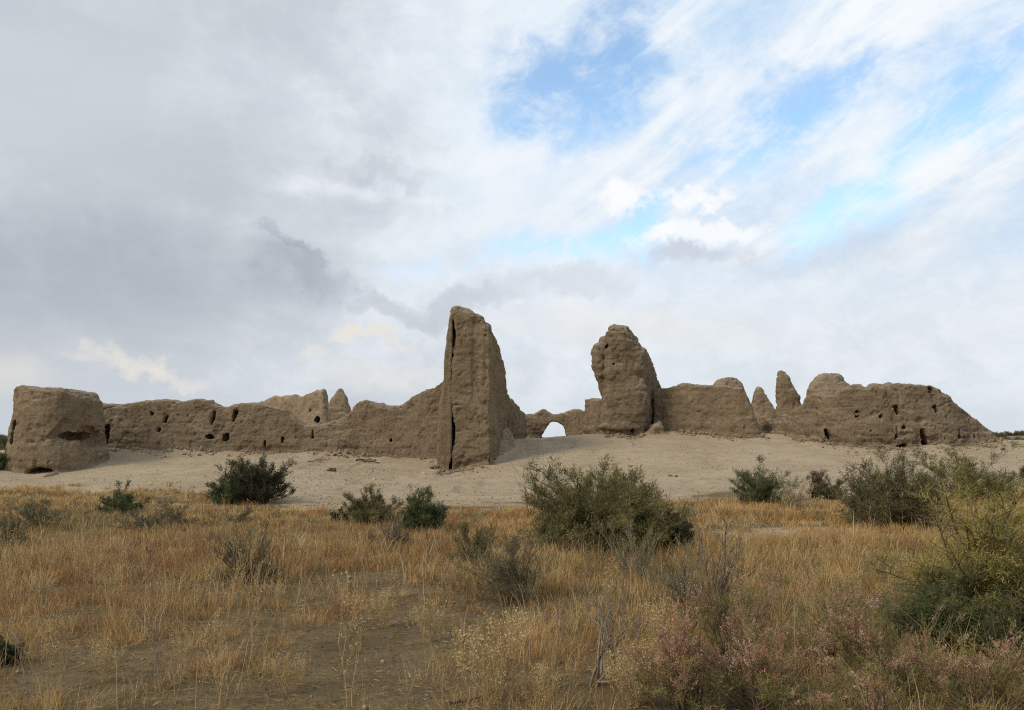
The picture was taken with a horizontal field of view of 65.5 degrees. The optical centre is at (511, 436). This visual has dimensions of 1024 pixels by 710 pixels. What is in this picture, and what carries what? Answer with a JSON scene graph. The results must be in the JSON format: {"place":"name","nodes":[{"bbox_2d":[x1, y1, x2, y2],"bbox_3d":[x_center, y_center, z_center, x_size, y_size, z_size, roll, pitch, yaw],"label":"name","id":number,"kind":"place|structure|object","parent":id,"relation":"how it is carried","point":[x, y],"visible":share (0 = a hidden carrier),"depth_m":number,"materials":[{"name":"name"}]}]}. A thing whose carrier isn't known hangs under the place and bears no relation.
{"place":"outdoors","nodes":[
{"label":"outdoors","id":0,"kind":"place"},
{"bbox_2d":[0,488,1006,709],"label":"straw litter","id":1,"kind":"object","parent":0,"point":[443,641],"visible":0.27,"depth_m":8.14,"materials":[{"name":"beige plant"}]},
{"bbox_2d":[0,505,1007,709],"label":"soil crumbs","id":2,"kind":"object","parent":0,"point":[363,708],"visible":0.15,"depth_m":7.00,"materials":[{"name":"brown soil"}]},
{"bbox_2d":[0,489,1018,709],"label":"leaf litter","id":3,"kind":"object","parent":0,"point":[354,629],"visible":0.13,"depth_m":7.43,"materials":[{"name":"brown plant"}]},
{"bbox_2d":[0,442,1020,509],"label":"twig litter","id":4,"kind":"object","parent":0,"point":[433,474],"visible":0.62,"depth_m":36.36,"materials":[{"name":"brown plant"}]},
{"bbox_2d":[0,431,1023,709],"bbox_3d":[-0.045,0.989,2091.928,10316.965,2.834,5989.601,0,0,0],"label":"ground","id":5,"kind":"structure","parent":0,"point":[690,461],"depth_m":10.02,"materials":[{"name":"soil"}]},
{"bbox_2d":[0,449,6,469],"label":"saxaul shrub","id":6,"kind":"object","parent":5,"relation":"on","point":[3,462],"visible":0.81,"depth_m":42.13,"materials":[{"name":"green plant"}]},
{"bbox_2d":[0,632,28,665],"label":"withered shrub","id":7,"kind":"object","parent":5,"relation":"on","point":[4,646],"visible":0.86,"depth_m":6.89,"materials":[{"name":"green plant"}]},
{"bbox_2d":[0,502,33,548],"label":"saxaul shrub","id":8,"kind":"object","parent":5,"relation":"on","point":[12,526],"visible":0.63,"depth_m":14.26,"materials":[{"name":"green plant"}]},
{"bbox_2d":[0,509,71,613],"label":"dry weed","id":9,"kind":"object","parent":5,"relation":"on","point":[44,559],"visible":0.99,"depth_m":9.13,"materials":[{"name":"plant"}]},
{"bbox_2d":[6,621,71,697],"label":"dry weed","id":10,"kind":"object","parent":5,"relation":"on","point":[21,641],"visible":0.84,"depth_m":6.06,"materials":[{"name":"beige plant"}]},
{"bbox_2d":[0,497,78,530],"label":"saxaul shrub","id":11,"kind":"object","parent":5,"relation":"on","point":[39,512],"visible":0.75,"depth_m":17.23,"materials":[{"name":"green plant"}]},
{"bbox_2d":[38,605,71,704],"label":"dry weed","id":12,"kind":"object","parent":5,"relation":"on","point":[50,648],"visible":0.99,"depth_m":5.82,"materials":[{"name":"plant"}]},
{"bbox_2d":[4,385,109,473],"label":"round bastion","id":13,"kind":"object","parent":5,"relation":"on","point":[58,429],"visible":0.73,"depth_m":42.41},
{"bbox_2d":[65,499,133,613],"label":"dry weed","id":14,"kind":"object","parent":5,"relation":"on","point":[93,543],"visible":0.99,"depth_m":9.03,"materials":[{"name":"plant"}]},
{"bbox_2d":[77,634,127,682],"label":"dry weed","id":15,"kind":"object","parent":5,"relation":"on","point":[96,658],"visible":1,"depth_m":6.39,"materials":[{"name":"plant"}]},
{"bbox_2d":[93,480,151,512],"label":"saxaul shrub","id":16,"kind":"object","parent":5,"relation":"on","point":[121,501],"visible":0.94,"depth_m":20.77,"materials":[{"name":"green plant"}]},
{"bbox_2d":[113,535,162,591],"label":"dry weed","id":17,"kind":"object","parent":5,"relation":"on","point":[128,557],"visible":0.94,"depth_m":10.19,"materials":[{"name":"brown plant"}]},
{"bbox_2d":[132,599,169,690],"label":"dry weed","id":18,"kind":"object","parent":5,"relation":"on","point":[154,630],"visible":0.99,"depth_m":6.20,"materials":[{"name":"brown plant"}]},
{"bbox_2d":[97,498,209,530],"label":"saxaul shrub","id":19,"kind":"object","parent":5,"relation":"on","point":[141,521],"visible":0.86,"depth_m":17.27,"materials":[{"name":"green plant"}]},
{"bbox_2d":[168,623,190,703],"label":"dry weed","id":20,"kind":"object","parent":5,"relation":"on","point":[181,668],"visible":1,"depth_m":5.96,"materials":[{"name":"plant"}]},
{"bbox_2d":[154,502,210,573],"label":"dry weed","id":21,"kind":"object","parent":5,"relation":"on","point":[178,548],"visible":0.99,"depth_m":11.52,"materials":[{"name":"plant"}]},
{"bbox_2d":[198,601,232,707],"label":"dry weed","id":22,"kind":"object","parent":5,"relation":"on","point":[217,646],"visible":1,"depth_m":5.84,"materials":[{"name":"plant"}]},
{"bbox_2d":[203,474,242,504],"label":"saxaul shrub","id":23,"kind":"object","parent":5,"relation":"on","point":[216,493],"visible":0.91,"depth_m":23.89,"materials":[{"name":"green plant"}]},
{"bbox_2d":[207,504,256,525],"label":"saxaul shrub","id":24,"kind":"object","parent":5,"relation":"on","point":[241,516],"visible":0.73,"depth_m":18.03,"materials":[{"name":"green plant"}]},
{"bbox_2d":[203,493,271,595],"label":"dry weed","id":25,"kind":"object","parent":5,"relation":"on","point":[254,550],"visible":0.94,"depth_m":10.07,"materials":[{"name":"plant"}]},
{"bbox_2d":[206,520,287,584],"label":"withered shrub","id":26,"kind":"object","parent":5,"relation":"on","point":[260,558],"visible":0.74,"depth_m":10.79,"materials":[{"name":"brown plant"}]},
{"bbox_2d":[222,528,287,660],"bbox_3d":[-2.267,1.394,7.182,0.458,1.222,0.865,0,0,0],"label":"dry weed","id":27,"kind":"object","parent":5,"relation":"on","point":[257,591],"visible":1,"depth_m":7.11,"materials":[{"name":"plant"}]},
{"bbox_2d":[214,452,297,503],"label":"saxaul shrub","id":28,"kind":"object","parent":5,"relation":"on","point":[261,484],"visible":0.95,"depth_m":24.45,"materials":[{"name":"green plant"}]},
{"bbox_2d":[103,382,442,458],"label":"curtain wall","id":29,"kind":"structure","parent":5,"relation":"on","point":[408,428],"depth_m":48.18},
{"bbox_2d":[265,648,310,693],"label":"dry weed","id":30,"kind":"object","parent":5,"relation":"on","point":[276,672],"visible":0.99,"depth_m":6.11,"materials":[{"name":"plant"}]},
{"bbox_2d":[258,389,329,424],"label":"wall","id":31,"kind":"structure","parent":5,"relation":"on","point":[312,408],"depth_m":62.25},
{"bbox_2d":[275,500,325,595],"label":"dry weed","id":32,"kind":"object","parent":5,"relation":"on","point":[308,543],"visible":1,"depth_m":10.09,"materials":[{"name":"plant"}]},
{"bbox_2d":[319,501,345,565],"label":"dry weed","id":33,"kind":"object","parent":5,"relation":"on","point":[335,536],"visible":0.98,"depth_m":12.40,"materials":[{"name":"plant"}]},
{"bbox_2d":[329,506,348,521],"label":"saxaul shrub","id":34,"kind":"object","parent":5,"relation":"on","point":[334,516],"visible":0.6,"depth_m":18.68,"materials":[{"name":"green plant"}]},
{"bbox_2d":[328,388,350,421],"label":"pyramid ruin","id":35,"kind":"object","parent":5,"relation":"on","point":[339,407],"visible":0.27,"depth_m":65.40,"materials":[{"name":"brown stone"}]},
{"bbox_2d":[332,569,374,706],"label":"dry weed","id":36,"kind":"object","parent":5,"relation":"on","point":[354,626],"visible":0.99,"depth_m":5.80,"materials":[{"name":"plant"}]},
{"bbox_2d":[341,482,405,523],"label":"tamarisk shrub","id":37,"kind":"object","parent":5,"relation":"on","point":[364,509],"visible":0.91,"depth_m":18.48,"materials":[{"name":"green plant"}]},
{"bbox_2d":[364,587,399,627],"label":"dry weed","id":38,"kind":"object","parent":5,"relation":"on","point":[386,605],"visible":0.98,"depth_m":8.22,"materials":[{"name":"plant"}]},
{"bbox_2d":[367,510,413,545],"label":"withered shrub","id":39,"kind":"object","parent":5,"relation":"on","point":[394,530],"visible":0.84,"depth_m":14.28,"materials":[{"name":"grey plant"}]},
{"bbox_2d":[382,642,430,706],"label":"dry weed","id":40,"kind":"object","parent":5,"relation":"on","point":[394,663],"visible":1,"depth_m":5.74,"materials":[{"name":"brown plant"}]},
{"bbox_2d":[396,484,449,531],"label":"saxaul shrub","id":41,"kind":"object","parent":5,"relation":"on","point":[428,514],"visible":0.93,"depth_m":16.64,"materials":[{"name":"green plant"}]},
{"bbox_2d":[405,599,450,642],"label":"dry weed","id":42,"kind":"object","parent":5,"relation":"on","point":[421,623],"visible":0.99,"depth_m":7.71,"materials":[{"name":"plant"}]},
{"bbox_2d":[419,523,445,564],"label":"dry weed","id":43,"kind":"object","parent":5,"relation":"on","point":[435,537],"visible":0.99,"depth_m":12.47,"materials":[{"name":"brown plant"}]},
{"bbox_2d":[441,552,474,584],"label":"dry weed","id":44,"kind":"object","parent":5,"relation":"on","point":[455,569],"visible":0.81,"depth_m":10.56,"materials":[{"name":"plant"}]},
{"bbox_2d":[441,519,499,571],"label":"shrub","id":45,"kind":"object","parent":5,"relation":"on","point":[478,539],"visible":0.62,"depth_m":11.77,"materials":[{"name":"green plant"}]},
{"bbox_2d":[436,306,511,469],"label":"gate tower","id":46,"kind":"structure","parent":5,"relation":"on","point":[474,421],"depth_m":41.96,"materials":[{"name":"brown stone"}]},
{"bbox_2d":[443,606,532,703],"bbox_3d":[-0.144,1.617,5.881,0.759,0.720,0.574,0,0,-36],"label":"dry weed","id":47,"kind":"object","parent":5,"relation":"on","point":[486,652],"visible":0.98,"depth_m":5.86,"materials":[{"name":"plant"}]},
{"bbox_2d":[450,521,549,605],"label":"withered shrub","id":48,"kind":"object","parent":5,"relation":"on","point":[507,584],"visible":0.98,"depth_m":9.44,"materials":[{"name":"green plant"}]},
{"bbox_2d":[493,428,515,459],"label":"debris slope","id":49,"kind":"structure","parent":5,"relation":"on","point":[507,444],"depth_m":47.57,"materials":[{"name":"brown soil"}]},
{"bbox_2d":[1,503,1018,709],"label":"dead twigs","id":50,"kind":"object","parent":5,"relation":"on","point":[361,615],"visible":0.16,"depth_m":8.17,"materials":[{"name":"brown plant"}]},
{"bbox_2d":[0,485,1022,709],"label":"olive herbs","id":51,"kind":"object","parent":5,"relation":"on","point":[812,564],"visible":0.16,"depth_m":11.07,"materials":[{"name":"green plant"}]},
{"bbox_2d":[0,488,1023,709],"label":"grey herbs","id":52,"kind":"object","parent":5,"relation":"on","point":[304,528],"visible":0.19,"depth_m":12.55,"materials":[{"name":"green plant"}]},
{"bbox_2d":[0,512,1023,709],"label":"tall stalks","id":53,"kind":"object","parent":5,"relation":"on","point":[437,554],"visible":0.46,"depth_m":10.34,"materials":[{"name":"plant"}]},
{"bbox_2d":[0,491,1023,709],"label":"straw cushions","id":54,"kind":"object","parent":5,"relation":"on","point":[351,567],"visible":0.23,"depth_m":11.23,"materials":[{"name":"beige plant"}]},
{"bbox_2d":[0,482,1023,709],"bbox_3d":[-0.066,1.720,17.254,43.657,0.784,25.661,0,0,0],"label":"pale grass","id":55,"kind":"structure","parent":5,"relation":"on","point":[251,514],"depth_m":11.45,"materials":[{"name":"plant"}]},
{"bbox_2d":[0,509,1023,709],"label":"ground stubble","id":56,"kind":"object","parent":5,"relation":"on","point":[409,601],"visible":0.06,"depth_m":9.68,"materials":[{"name":"beige plant"}]},
{"bbox_2d":[510,398,526,439],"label":"passage wall","id":57,"kind":"structure","parent":5,"relation":"on","point":[518,422],"depth_m":60.66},
{"bbox_2d":[508,441,563,517],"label":"dead shrub","id":58,"kind":"object","parent":5,"relation":"on","point":[525,489],"visible":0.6,"depth_m":19.66,"materials":[{"name":"brown plant"}]},
{"bbox_2d":[510,659,568,709],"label":"dry weed","id":59,"kind":"object","parent":5,"relation":"on","point":[541,681],"visible":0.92,"depth_m":5.74,"materials":[{"name":"plant"}]},
{"bbox_2d":[525,409,583,437],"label":"arched wall","id":60,"kind":"structure","parent":5,"relation":"on","point":[571,422],"depth_m":68.20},
{"bbox_2d":[538,605,577,660],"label":"dry weed","id":61,"kind":"object","parent":5,"relation":"on","point":[547,619],"visible":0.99,"depth_m":7.05,"materials":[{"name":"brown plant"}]},
{"bbox_2d":[110,429,1023,476],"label":"mud rubble","id":62,"kind":"object","parent":5,"relation":"on","point":[801,438],"visible":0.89,"depth_m":46.99,"materials":[{"name":"brown soil"}]},
{"bbox_2d":[523,532,616,613],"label":"dead shrub","id":63,"kind":"object","parent":5,"relation":"on","point":[583,554],"visible":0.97,"depth_m":8.85,"materials":[{"name":"brown plant"}]},
{"bbox_2d":[583,398,603,433],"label":"passage wall","id":64,"kind":"structure","parent":5,"relation":"on","point":[592,414],"depth_m":59.48,"materials":[{"name":"brown stone"}]},
{"bbox_2d":[565,568,651,686],"bbox_3d":[0.829,1.504,6.267,0.656,0.990,0.627,0,0,44],"label":"dead shrub","id":65,"kind":"object","parent":5,"relation":"on","point":[602,635],"visible":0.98,"depth_m":6.23,"materials":[{"name":"plant"}]},
{"bbox_2d":[597,549,622,636],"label":"dry weed","id":66,"kind":"object","parent":5,"relation":"on","point":[606,583],"visible":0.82,"depth_m":7.76,"materials":[{"name":"plant"}]},
{"bbox_2d":[519,453,703,555],"bbox_3d":[1.624,1.186,13.906,3.094,1.825,2.948,0,0,-17],"label":"tamarisk shrub","id":67,"kind":"object","parent":5,"relation":"on","point":[584,505],"visible":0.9,"depth_m":13.51,"materials":[{"name":"green plant"}]},
{"bbox_2d":[591,324,660,435],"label":"ruined tower","id":68,"kind":"structure","parent":5,"relation":"on","point":[623,369],"depth_m":50.02,"materials":[{"name":"brown stone"}]},
{"bbox_2d":[597,636,658,708],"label":"dry weed","id":69,"kind":"object","parent":5,"relation":"on","point":[629,670],"visible":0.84,"depth_m":5.88,"materials":[{"name":"plant"}]},
{"bbox_2d":[591,509,671,581],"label":"withered shrub","id":70,"kind":"object","parent":5,"relation":"on","point":[638,563],"visible":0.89,"depth_m":11.07,"materials":[{"name":"brown plant"}]},
{"bbox_2d":[645,420,667,434],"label":"rubble heap","id":71,"kind":"object","parent":5,"relation":"on","point":[657,427],"visible":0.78,"depth_m":50.09,"materials":[{"name":"beige soil"}]},
{"bbox_2d":[628,594,687,658],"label":"dry weed","id":72,"kind":"object","parent":5,"relation":"on","point":[652,626],"visible":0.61,"depth_m":6.98,"materials":[{"name":"plant"}]},
{"bbox_2d":[652,504,695,549],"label":"tamarisk shrub","id":73,"kind":"object","parent":5,"relation":"on","point":[682,534],"visible":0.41,"depth_m":13.99,"materials":[{"name":"green plant"}]},
{"bbox_2d":[620,600,756,709],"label":"pink tamarisk","id":74,"kind":"object","parent":5,"relation":"on","point":[684,688],"visible":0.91,"depth_m":5.70,"materials":[{"name":"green plant"}]},
{"bbox_2d":[646,495,765,611],"bbox_3d":[2.168,1.340,9.064,1.057,1.436,1.554,0,0,-42],"label":"withered shrub","id":75,"kind":"object","parent":5,"relation":"on","point":[724,564],"visible":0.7,"depth_m":8.97,"materials":[{"name":"plant"}]},
{"bbox_2d":[653,383,761,437],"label":"coursed wall","id":76,"kind":"structure","parent":5,"relation":"on","point":[720,409],"depth_m":50.98,"materials":[{"name":"brown stone"}]},
{"bbox_2d":[663,543,761,634],"bbox_3d":[2.060,1.526,7.772,1.074,0.955,0.686,0,0,41],"label":"dead shrub","id":77,"kind":"object","parent":5,"relation":"on","point":[673,571],"visible":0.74,"depth_m":7.81,"materials":[{"name":"brown plant"}]},
{"bbox_2d":[713,377,743,387],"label":"domed ruin","id":78,"kind":"object","parent":5,"relation":"on","point":[731,381],"visible":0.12,"depth_m":59.66,"materials":[{"name":"brown stone"}]},
{"bbox_2d":[679,562,785,663],"bbox_3d":[1.975,1.561,6.966,1.041,0.881,1.038,0,0,0],"label":"pink tamarisk","id":79,"kind":"object","parent":5,"relation":"on","point":[720,615],"visible":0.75,"depth_m":7.03,"materials":[{"name":"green plant"}]},
{"bbox_2d":[732,498,770,580],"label":"dry weed","id":80,"kind":"object","parent":5,"relation":"on","point":[743,541],"visible":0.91,"depth_m":10.72,"materials":[{"name":"plant"}]},
{"bbox_2d":[675,573,849,709],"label":"pink tamarisk","id":81,"kind":"object","parent":5,"relation":"on","point":[765,690],"visible":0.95,"depth_m":5.77,"materials":[{"name":"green plant"}]},
{"bbox_2d":[751,386,775,424],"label":"pyramid ruin","id":82,"kind":"object","parent":5,"relation":"on","point":[763,407],"visible":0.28,"depth_m":59.45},
{"bbox_2d":[728,454,811,504],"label":"saxaul shrub","id":83,"kind":"object","parent":5,"relation":"on","point":[761,488],"visible":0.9,"depth_m":23.54,"materials":[{"name":"green plant"}]},
{"bbox_2d":[775,370,800,417],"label":"pillar ruin","id":84,"kind":"object","parent":5,"relation":"on","point":[787,397],"visible":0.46,"depth_m":56.65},
{"bbox_2d":[759,563,818,632],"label":"dry weed","id":85,"kind":"object","parent":5,"relation":"on","point":[798,595],"visible":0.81,"depth_m":8.28,"materials":[{"name":"brown plant"}]},
{"bbox_2d":[775,471,822,508],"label":"withered shrub","id":86,"kind":"object","parent":5,"relation":"on","point":[789,501],"visible":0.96,"depth_m":21.95,"materials":[{"name":"beige plant"}]},
{"bbox_2d":[805,469,832,498],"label":"withered shrub","id":87,"kind":"object","parent":5,"relation":"on","point":[815,481],"visible":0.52,"depth_m":26.20,"materials":[{"name":"grey plant"}]},
{"bbox_2d":[810,534,828,594],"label":"dry weed","id":88,"kind":"object","parent":5,"relation":"on","point":[820,549],"visible":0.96,"depth_m":10.08,"materials":[{"name":"plant"}]},
{"bbox_2d":[806,373,849,396],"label":"domed ruin","id":89,"kind":"object","parent":5,"relation":"on","point":[830,383],"visible":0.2,"depth_m":54.46,"materials":[{"name":"brown stone"}]},
{"bbox_2d":[809,474,849,499],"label":"saxaul shrub","id":90,"kind":"object","parent":5,"relation":"on","point":[826,493],"visible":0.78,"depth_m":25.63,"materials":[{"name":"green plant"}]},
{"bbox_2d":[765,548,908,674],"bbox_3d":[2.727,1.522,6.698,1.160,1.019,1.303,0,0,0],"label":"pink tamarisk","id":91,"kind":"object","parent":5,"relation":"on","point":[844,611],"visible":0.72,"depth_m":6.75,"materials":[{"name":"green plant"}]},
{"bbox_2d":[779,646,949,709],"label":"pink tamarisk","id":92,"kind":"object","parent":5,"relation":"on","point":[867,684],"visible":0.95,"depth_m":5.45,"materials":[{"name":"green plant"}]},
{"bbox_2d":[844,506,886,581],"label":"dry weed","id":93,"kind":"object","parent":5,"relation":"on","point":[855,543],"visible":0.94,"depth_m":10.74,"materials":[{"name":"plant"}]},
{"bbox_2d":[759,382,998,447],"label":"broken wall","id":94,"kind":"structure","parent":5,"relation":"on","point":[889,414],"depth_m":45.62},
{"bbox_2d":[828,444,954,529],"bbox_3d":[8.414,1.147,17.755,2.833,2.041,2.793,0,0,0],"label":"tamarisk shrub","id":95,"kind":"object","parent":5,"relation":"on","point":[881,500],"visible":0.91,"depth_m":17.23,"materials":[{"name":"green plant"}]},
{"bbox_2d":[820,594,982,701],"bbox_3d":[2.995,1.619,6.124,1.117,0.769,1.253,0,0,35],"label":"pink tamarisk","id":96,"kind":"object","parent":5,"relation":"on","point":[859,639],"visible":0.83,"depth_m":6.16,"materials":[{"name":"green plant"}]},
{"bbox_2d":[865,552,1013,658],"bbox_3d":[3.926,1.601,7.394,1.480,1.100,1.518,0,0,0],"label":"broom shrub","id":97,"kind":"object","parent":5,"relation":"on","point":[917,608],"visible":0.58,"depth_m":7.13,"materials":[{"name":"green plant"}]},
{"bbox_2d":[861,453,1023,654],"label":"tamarisk shrub","id":98,"kind":"object","parent":5,"relation":"on","point":[978,551],"visible":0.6,"depth_m":7.33,"materials":[{"name":"green plant"}]},
{"bbox_2d":[864,616,1023,709],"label":"pink tamarisk","id":99,"kind":"object","parent":5,"relation":"on","point":[990,668],"visible":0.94,"depth_m":5.77,"materials":[{"name":"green plant"}]},
{"bbox_2d":[904,440,1023,502],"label":"tamarisk shrub","id":100,"kind":"object","parent":5,"relation":"on","point":[975,477],"visible":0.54,"depth_m":23.93,"materials":[{"name":"green plant"}]},
{"bbox_2d":[950,574,1023,675],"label":"broom shrub","id":101,"kind":"object","parent":5,"relation":"on","point":[999,627],"visible":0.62,"depth_m":6.81,"materials":[{"name":"green plant"}]},
{"bbox_2d":[1009,460,1023,482],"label":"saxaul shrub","id":102,"kind":"object","parent":5,"relation":"on","point":[1021,473],"visible":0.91,"depth_m":31.56,"materials":[{"name":"green plant"}]},
{"bbox_2d":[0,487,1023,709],"bbox_3d":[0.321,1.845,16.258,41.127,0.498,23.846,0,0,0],"label":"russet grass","id":103,"kind":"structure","parent":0,"point":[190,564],"depth_m":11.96,"materials":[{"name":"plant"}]},
{"bbox_2d":[0,478,1023,709],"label":"golden grass","id":104,"kind":"structure","parent":0,"point":[321,524],"depth_m":12.15,"materials":[{"name":"plant"}]},
{"bbox_2d":[0,0,1023,436],"label":"sky","id":105,"kind":"structure","parent":0,"point":[228,203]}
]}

